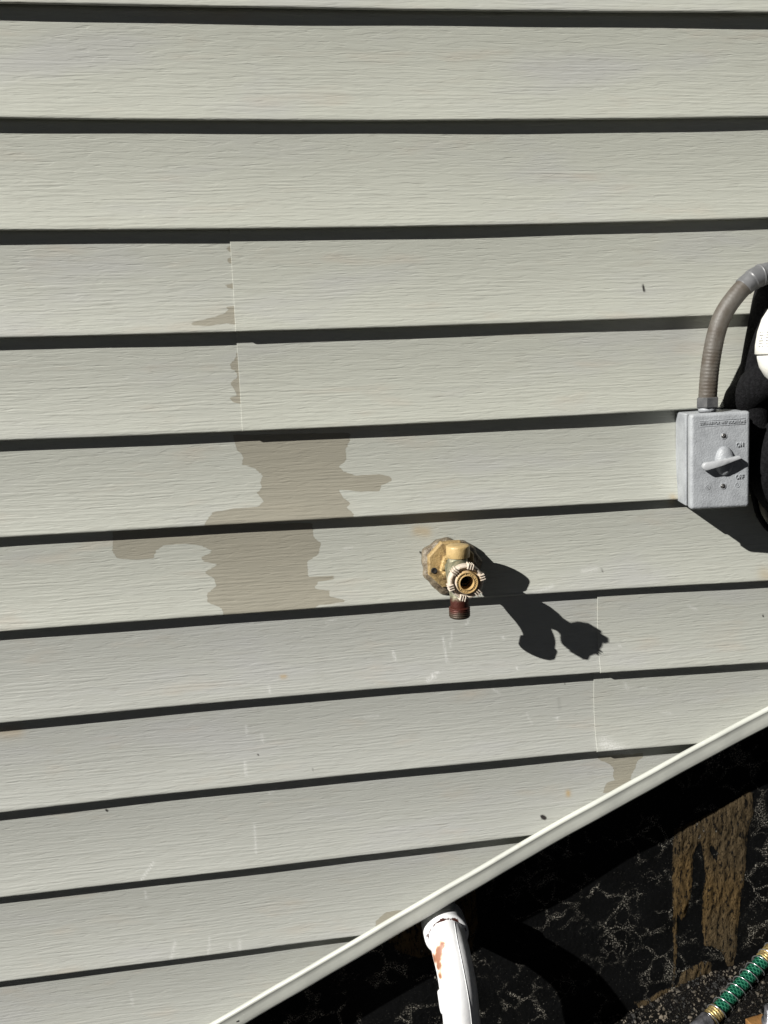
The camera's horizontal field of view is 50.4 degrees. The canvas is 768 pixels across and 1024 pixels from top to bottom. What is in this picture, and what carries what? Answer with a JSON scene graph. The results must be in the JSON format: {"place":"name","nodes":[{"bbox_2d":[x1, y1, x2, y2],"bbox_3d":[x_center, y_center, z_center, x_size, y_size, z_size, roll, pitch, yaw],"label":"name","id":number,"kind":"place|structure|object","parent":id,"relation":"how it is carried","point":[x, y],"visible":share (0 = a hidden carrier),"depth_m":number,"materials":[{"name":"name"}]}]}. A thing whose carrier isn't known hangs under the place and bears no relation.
{"place":"outdoors","nodes":[
{"label":"outdoors","id":0,"kind":"place"},
{"bbox_2d":[592,959,767,1023],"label":"ground","id":1,"kind":"structure","parent":0,"point":[734,1015],"depth_m":1.22,"materials":[{"name":"soil"}]},
{"bbox_2d":[246,727,767,1023],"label":"foundation wall","id":2,"kind":"structure","parent":1,"relation":"on","point":[648,897],"depth_m":1.20,"materials":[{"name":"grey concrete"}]},
{"bbox_2d":[0,0,767,1023],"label":"house wall","id":3,"kind":"structure","parent":2,"relation":"on","point":[324,324],"depth_m":1.00,"materials":[{"name":"plastic"}]},
{"bbox_2d":[421,537,485,619],"bbox_3d":[0.092,0.082,0.989,0.078,0.086,0.103,-3,10,-7],"label":"garden tap","id":4,"kind":"object","parent":3,"relation":"attached to","point":[451,567],"visible":1,"depth_m":0.98,"materials":[{"name":"beige paint"}]},
{"bbox_2d":[676,409,749,508],"bbox_3d":[0.408,-0.066,1.011,0.071,0.117,0.076,-3,11,3],"label":"switch box","id":5,"kind":"object","parent":3,"relation":"attached to","point":[712,459],"visible":1,"depth_m":0.99,"materials":[{"name":"paint"}]},
{"bbox_2d":[697,262,767,411],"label":"flexible conduit","id":6,"kind":"object","parent":5,"relation":"attached to","point":[747,283],"visible":1,"depth_m":0.98,"materials":[{"name":"paint"}]},
{"bbox_2d":[720,363,767,410],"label":"insulated pipe","id":7,"kind":"object","parent":3,"relation":"attached to","point":[747,390],"visible":0.6,"depth_m":1.00,"materials":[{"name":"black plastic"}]},
{"bbox_2d":[738,285,767,483],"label":"insulated pipe","id":8,"kind":"object","parent":3,"relation":"attached to","point":[759,415],"visible":0.41,"depth_m":1.01,"materials":[{"name":"black plastic"}]},
{"bbox_2d":[749,484,767,531],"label":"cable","id":9,"kind":"object","parent":8,"relation":"attached to","point":[761,519],"visible":0.82,"depth_m":1.05,"materials":[{"name":"black plastic"}]},
{"bbox_2d":[749,423,767,511],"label":"insulated pipe","id":10,"kind":"object","parent":3,"relation":"attached to","point":[758,470],"visible":1,"depth_m":1.01,"materials":[{"name":"black plastic"}]},
{"bbox_2d":[755,310,767,378],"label":"utility housing","id":11,"kind":"object","parent":3,"relation":"attached to","point":[761,345],"visible":1,"depth_m":0.94,"materials":[{"name":"white plastic"}]},
{"bbox_2d":[759,503,767,521],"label":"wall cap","id":12,"kind":"object","parent":3,"relation":"attached to","point":[764,512],"visible":0.53,"depth_m":1.06,"materials":[{"name":"grey metal"}]},
{"bbox_2d":[421,901,480,1023],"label":"drain pipe","id":13,"kind":"object","parent":2,"relation":"attached to","point":[445,930],"visible":0.84,"depth_m":1.06,"materials":[{"name":"white plastic"}]},
{"bbox_2d":[690,942,767,1023],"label":"garden hose","id":14,"kind":"object","parent":1,"relation":"on","point":[723,1004],"visible":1,"depth_m":1.19,"materials":[{"name":"green rubber"},{"name":"brass"},{"name":"steel"}]},
{"bbox_2d":[745,1014,762,1023],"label":"wood scrap","id":15,"kind":"object","parent":1,"relation":"on","point":[756,1019],"visible":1,"depth_m":1.15,"materials":[{"name":"brown wood"}]},
{"bbox_2d":[761,1003,767,1023],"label":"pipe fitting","id":16,"kind":"object","parent":1,"relation":"on","point":[764,1018],"visible":1,"depth_m":1.13,"materials":[{"name":"metal"}]}
]}

